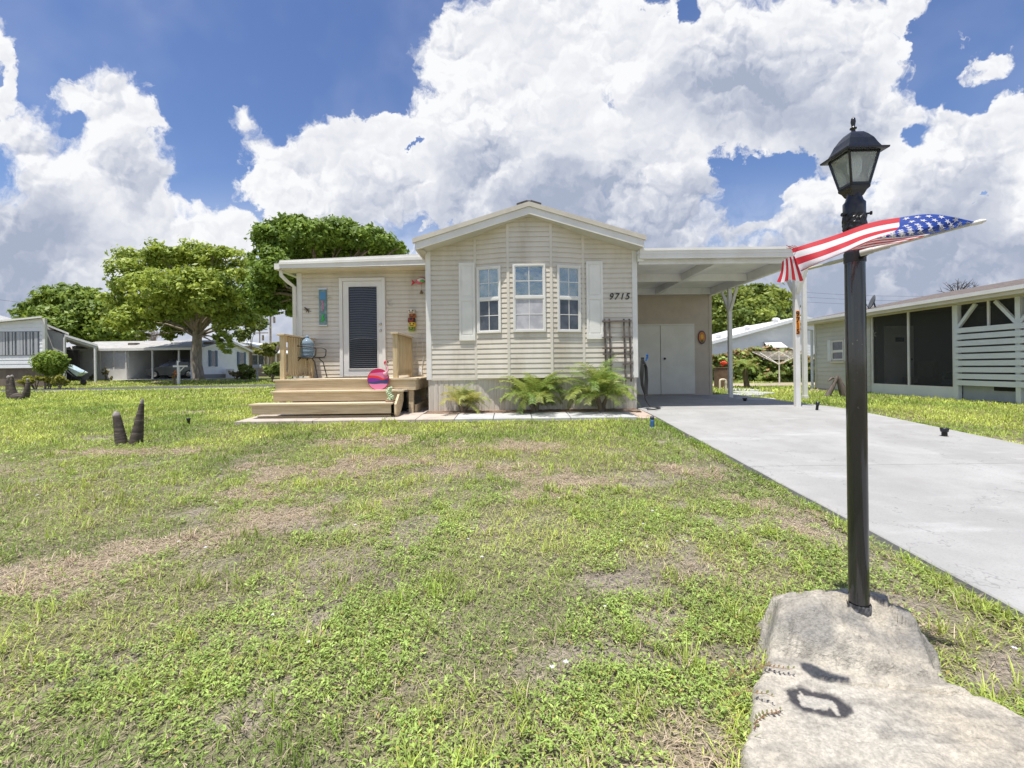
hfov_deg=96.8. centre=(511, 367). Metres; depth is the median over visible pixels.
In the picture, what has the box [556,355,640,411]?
pygmy palm
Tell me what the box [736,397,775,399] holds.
stepping stone
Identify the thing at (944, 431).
path light
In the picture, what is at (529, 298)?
window
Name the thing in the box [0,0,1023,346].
sky
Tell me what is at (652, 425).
garden stake
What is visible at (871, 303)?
satellite dish
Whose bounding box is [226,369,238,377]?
utility box
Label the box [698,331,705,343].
oval plaque
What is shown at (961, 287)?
bare tree
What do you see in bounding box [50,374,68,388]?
yellow shrub
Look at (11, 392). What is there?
palm stump
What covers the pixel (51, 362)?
round shrub
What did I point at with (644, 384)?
garden hose
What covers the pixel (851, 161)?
lamp post
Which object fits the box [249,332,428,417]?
wooden deck
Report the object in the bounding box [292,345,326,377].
patio chair
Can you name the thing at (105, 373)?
plant
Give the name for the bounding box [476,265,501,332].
window
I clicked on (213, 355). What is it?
window
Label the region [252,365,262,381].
mailbox
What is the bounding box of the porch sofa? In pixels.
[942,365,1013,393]
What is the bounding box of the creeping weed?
[717,654,794,728]
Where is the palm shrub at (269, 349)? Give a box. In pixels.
[253,342,279,376]
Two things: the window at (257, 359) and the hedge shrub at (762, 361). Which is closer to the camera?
the hedge shrub at (762, 361)
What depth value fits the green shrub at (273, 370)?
29.85 m
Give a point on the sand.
(763, 384)
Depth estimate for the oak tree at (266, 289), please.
21.26 m
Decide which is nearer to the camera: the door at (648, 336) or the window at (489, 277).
the window at (489, 277)
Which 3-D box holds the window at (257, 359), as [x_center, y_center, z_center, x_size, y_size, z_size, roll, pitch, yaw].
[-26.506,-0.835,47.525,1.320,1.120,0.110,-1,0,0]
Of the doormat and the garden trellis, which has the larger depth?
the doormat
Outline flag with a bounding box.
[777,214,985,281]
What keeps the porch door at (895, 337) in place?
in the screened house at (957, 333)
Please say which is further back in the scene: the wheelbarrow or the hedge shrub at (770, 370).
the wheelbarrow
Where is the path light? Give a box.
[940,427,948,436]
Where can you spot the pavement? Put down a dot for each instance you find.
(167, 379)
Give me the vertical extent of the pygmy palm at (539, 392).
1.020 m
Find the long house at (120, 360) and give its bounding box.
[66,340,252,379]
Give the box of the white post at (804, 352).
[801,272,808,398]
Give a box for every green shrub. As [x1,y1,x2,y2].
[237,364,256,378]
[262,362,279,381]
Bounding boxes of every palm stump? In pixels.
[5,375,30,399]
[112,399,143,445]
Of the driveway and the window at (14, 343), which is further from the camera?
the window at (14, 343)
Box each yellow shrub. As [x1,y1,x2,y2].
[16,375,33,386]
[18,375,43,388]
[37,375,56,388]
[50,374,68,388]
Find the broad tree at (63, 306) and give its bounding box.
[6,282,156,342]
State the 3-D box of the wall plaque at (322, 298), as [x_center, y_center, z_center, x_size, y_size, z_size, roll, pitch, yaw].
[-4.384,-1.404,10.553,0.426,0.878,0.070,-1,0,0]
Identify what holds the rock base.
on the ground at (986, 654)
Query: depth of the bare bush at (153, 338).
45.84 m
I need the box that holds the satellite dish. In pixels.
[866,295,875,308]
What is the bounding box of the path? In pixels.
[235,406,655,424]
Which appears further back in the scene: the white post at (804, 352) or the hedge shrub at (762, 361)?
the hedge shrub at (762, 361)
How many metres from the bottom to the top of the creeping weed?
0.056 m
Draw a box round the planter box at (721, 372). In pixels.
[714,361,727,388]
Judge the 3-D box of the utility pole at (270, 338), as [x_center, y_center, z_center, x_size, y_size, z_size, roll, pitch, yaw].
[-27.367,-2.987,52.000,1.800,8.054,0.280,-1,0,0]
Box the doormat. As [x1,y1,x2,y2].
[326,377,367,377]
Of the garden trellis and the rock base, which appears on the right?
the rock base
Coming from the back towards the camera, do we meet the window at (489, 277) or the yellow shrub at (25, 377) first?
the yellow shrub at (25, 377)
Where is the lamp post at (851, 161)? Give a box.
[820,117,889,616]
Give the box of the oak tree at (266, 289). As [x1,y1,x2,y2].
[236,211,409,317]
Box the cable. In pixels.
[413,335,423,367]
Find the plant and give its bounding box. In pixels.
[101,368,108,379]
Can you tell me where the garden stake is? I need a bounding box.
[650,416,654,427]
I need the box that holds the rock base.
[738,588,1023,767]
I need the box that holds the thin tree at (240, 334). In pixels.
[232,310,270,364]
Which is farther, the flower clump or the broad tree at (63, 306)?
the broad tree at (63, 306)
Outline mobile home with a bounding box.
[274,200,646,413]
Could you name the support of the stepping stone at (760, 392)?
on the ground at (986, 654)
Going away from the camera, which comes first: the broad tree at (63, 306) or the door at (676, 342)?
the door at (676, 342)
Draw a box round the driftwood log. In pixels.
[824,375,845,397]
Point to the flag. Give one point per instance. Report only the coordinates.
(880, 235)
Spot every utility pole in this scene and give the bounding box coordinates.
[257,332,267,342]
[269,314,279,343]
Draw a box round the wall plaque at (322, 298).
[315,288,330,325]
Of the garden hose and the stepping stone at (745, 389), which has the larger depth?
the stepping stone at (745, 389)
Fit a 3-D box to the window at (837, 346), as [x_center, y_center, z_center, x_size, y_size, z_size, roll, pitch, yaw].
[10.819,-0.580,15.110,0.050,0.672,0.572,-1,0,0]
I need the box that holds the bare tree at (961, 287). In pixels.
[940,279,977,291]
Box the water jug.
[301,336,313,356]
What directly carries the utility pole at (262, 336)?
on the ground at (986, 654)
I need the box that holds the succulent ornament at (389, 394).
[385,387,393,401]
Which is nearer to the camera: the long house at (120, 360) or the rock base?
the rock base
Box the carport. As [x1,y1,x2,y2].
[637,246,807,406]
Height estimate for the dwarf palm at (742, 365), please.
1.234 m
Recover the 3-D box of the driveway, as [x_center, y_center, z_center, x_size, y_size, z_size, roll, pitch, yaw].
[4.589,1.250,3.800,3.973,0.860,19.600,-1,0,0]
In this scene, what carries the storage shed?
on the ground at (986, 654)
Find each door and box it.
[339,277,386,376]
[637,326,660,393]
[660,325,693,393]
[884,326,913,384]
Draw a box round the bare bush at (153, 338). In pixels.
[137,329,159,340]
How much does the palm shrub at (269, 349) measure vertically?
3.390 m
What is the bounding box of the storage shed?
[637,294,712,395]
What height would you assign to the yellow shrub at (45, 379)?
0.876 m
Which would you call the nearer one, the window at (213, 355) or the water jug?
the water jug
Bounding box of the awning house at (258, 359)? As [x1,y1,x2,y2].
[238,342,287,375]
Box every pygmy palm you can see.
[439,382,490,413]
[487,370,577,414]
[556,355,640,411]
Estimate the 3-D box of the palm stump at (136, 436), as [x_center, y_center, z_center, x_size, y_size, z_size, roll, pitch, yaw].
[-5.612,0.813,6.661,0.448,0.711,0.180,-1,0,0]
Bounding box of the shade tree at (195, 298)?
[88,237,262,380]
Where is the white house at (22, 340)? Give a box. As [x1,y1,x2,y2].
[0,315,98,386]
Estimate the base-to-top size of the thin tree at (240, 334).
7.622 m
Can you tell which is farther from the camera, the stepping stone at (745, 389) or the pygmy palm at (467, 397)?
the stepping stone at (745, 389)
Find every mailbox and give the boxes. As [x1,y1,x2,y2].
[173,361,188,383]
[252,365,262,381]
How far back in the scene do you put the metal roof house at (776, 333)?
31.99 m
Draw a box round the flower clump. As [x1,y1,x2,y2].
[171,370,176,384]
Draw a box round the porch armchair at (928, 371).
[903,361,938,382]
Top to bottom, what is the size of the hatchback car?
1.500 m
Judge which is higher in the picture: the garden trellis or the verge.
the garden trellis
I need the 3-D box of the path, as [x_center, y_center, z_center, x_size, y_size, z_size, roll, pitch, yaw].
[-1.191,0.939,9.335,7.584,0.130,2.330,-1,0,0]
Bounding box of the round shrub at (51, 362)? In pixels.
[27,349,72,388]
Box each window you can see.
[0,331,38,355]
[209,350,217,366]
[237,352,245,366]
[252,354,264,364]
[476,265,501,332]
[512,263,545,331]
[556,265,580,331]
[831,340,843,360]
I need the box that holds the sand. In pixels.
[713,383,814,386]
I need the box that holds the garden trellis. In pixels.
[602,319,632,381]
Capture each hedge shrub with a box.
[712,352,733,381]
[726,348,757,381]
[742,346,769,381]
[755,344,789,381]
[778,348,801,381]
[800,351,814,381]
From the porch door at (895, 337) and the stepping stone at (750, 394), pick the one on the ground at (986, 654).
the stepping stone at (750, 394)
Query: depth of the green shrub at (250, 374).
32.93 m
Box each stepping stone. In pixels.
[725,393,764,396]
[726,388,759,390]
[733,391,772,393]
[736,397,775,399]
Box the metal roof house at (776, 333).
[712,316,813,359]
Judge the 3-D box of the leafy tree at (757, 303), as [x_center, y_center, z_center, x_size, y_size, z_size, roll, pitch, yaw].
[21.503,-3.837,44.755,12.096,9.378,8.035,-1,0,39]
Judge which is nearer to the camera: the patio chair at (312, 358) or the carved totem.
the patio chair at (312, 358)
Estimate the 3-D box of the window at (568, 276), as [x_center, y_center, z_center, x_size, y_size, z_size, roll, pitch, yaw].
[1.160,-1.406,9.282,0.512,1.355,0.050,-1,0,-16]
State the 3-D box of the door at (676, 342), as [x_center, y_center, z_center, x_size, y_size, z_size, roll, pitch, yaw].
[4.882,-0.237,13.447,0.959,2.026,0.101,-1,0,0]
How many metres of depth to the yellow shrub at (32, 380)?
24.86 m
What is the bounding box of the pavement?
[69,377,247,380]
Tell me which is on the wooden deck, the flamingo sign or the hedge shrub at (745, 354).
the flamingo sign
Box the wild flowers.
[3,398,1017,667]
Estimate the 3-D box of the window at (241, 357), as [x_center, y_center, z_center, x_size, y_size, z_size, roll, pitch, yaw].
[-23.117,-0.718,38.900,0.050,1.250,1.200,-1,0,0]
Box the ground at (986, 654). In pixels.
[0,376,1023,767]
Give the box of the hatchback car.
[145,359,190,378]
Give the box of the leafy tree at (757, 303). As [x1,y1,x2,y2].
[712,282,800,333]
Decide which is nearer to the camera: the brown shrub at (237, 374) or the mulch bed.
the mulch bed
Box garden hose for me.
[640,354,660,409]
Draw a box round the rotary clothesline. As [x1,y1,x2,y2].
[753,350,801,383]
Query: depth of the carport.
10.30 m
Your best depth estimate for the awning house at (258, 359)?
47.60 m
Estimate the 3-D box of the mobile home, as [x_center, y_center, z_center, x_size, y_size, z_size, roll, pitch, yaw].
[-1.314,-1.126,16.027,7.960,4.403,14.145,-1,0,0]
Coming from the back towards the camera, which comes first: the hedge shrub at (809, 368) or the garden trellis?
the hedge shrub at (809, 368)
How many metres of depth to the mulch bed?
9.10 m
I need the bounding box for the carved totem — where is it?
[408,309,415,330]
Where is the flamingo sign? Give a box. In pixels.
[367,361,388,389]
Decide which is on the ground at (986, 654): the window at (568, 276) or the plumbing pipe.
the plumbing pipe
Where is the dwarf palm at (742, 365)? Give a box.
[733,359,760,388]
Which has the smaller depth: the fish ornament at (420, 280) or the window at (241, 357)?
the fish ornament at (420, 280)
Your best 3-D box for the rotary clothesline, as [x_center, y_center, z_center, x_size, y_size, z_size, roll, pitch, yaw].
[11.866,0.014,20.200,1.833,1.508,1.833,-1,0,38]
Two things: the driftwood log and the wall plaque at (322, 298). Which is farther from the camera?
the driftwood log
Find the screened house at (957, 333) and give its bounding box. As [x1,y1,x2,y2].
[792,279,1023,403]
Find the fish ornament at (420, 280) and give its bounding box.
[411,277,424,293]
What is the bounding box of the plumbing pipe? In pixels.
[719,379,726,390]
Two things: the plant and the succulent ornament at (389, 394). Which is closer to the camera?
the succulent ornament at (389, 394)
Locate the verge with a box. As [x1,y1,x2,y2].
[3,387,271,391]
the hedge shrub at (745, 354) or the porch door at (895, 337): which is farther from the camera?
the hedge shrub at (745, 354)
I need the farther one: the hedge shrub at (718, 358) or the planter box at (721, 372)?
the hedge shrub at (718, 358)
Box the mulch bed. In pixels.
[425,408,639,413]
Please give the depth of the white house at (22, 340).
26.98 m
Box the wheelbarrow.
[64,365,87,384]
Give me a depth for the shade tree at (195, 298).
29.79 m
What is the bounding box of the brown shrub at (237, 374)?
[228,371,241,378]
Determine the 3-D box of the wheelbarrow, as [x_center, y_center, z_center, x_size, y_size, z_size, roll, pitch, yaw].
[-27.200,0.443,28.030,1.918,1.285,0.649,-1,0,0]
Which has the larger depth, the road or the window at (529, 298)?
the road
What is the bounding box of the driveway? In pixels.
[637,394,1023,628]
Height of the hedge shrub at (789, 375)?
1.959 m
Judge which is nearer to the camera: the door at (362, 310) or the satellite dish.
the door at (362, 310)
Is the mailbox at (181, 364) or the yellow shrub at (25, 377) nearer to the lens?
the yellow shrub at (25, 377)
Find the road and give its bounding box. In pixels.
[0,385,274,390]
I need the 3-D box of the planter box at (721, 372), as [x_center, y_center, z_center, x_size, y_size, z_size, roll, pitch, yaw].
[8.208,0.267,17.800,0.490,1.090,0.440,-1,0,0]
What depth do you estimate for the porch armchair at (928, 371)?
12.97 m

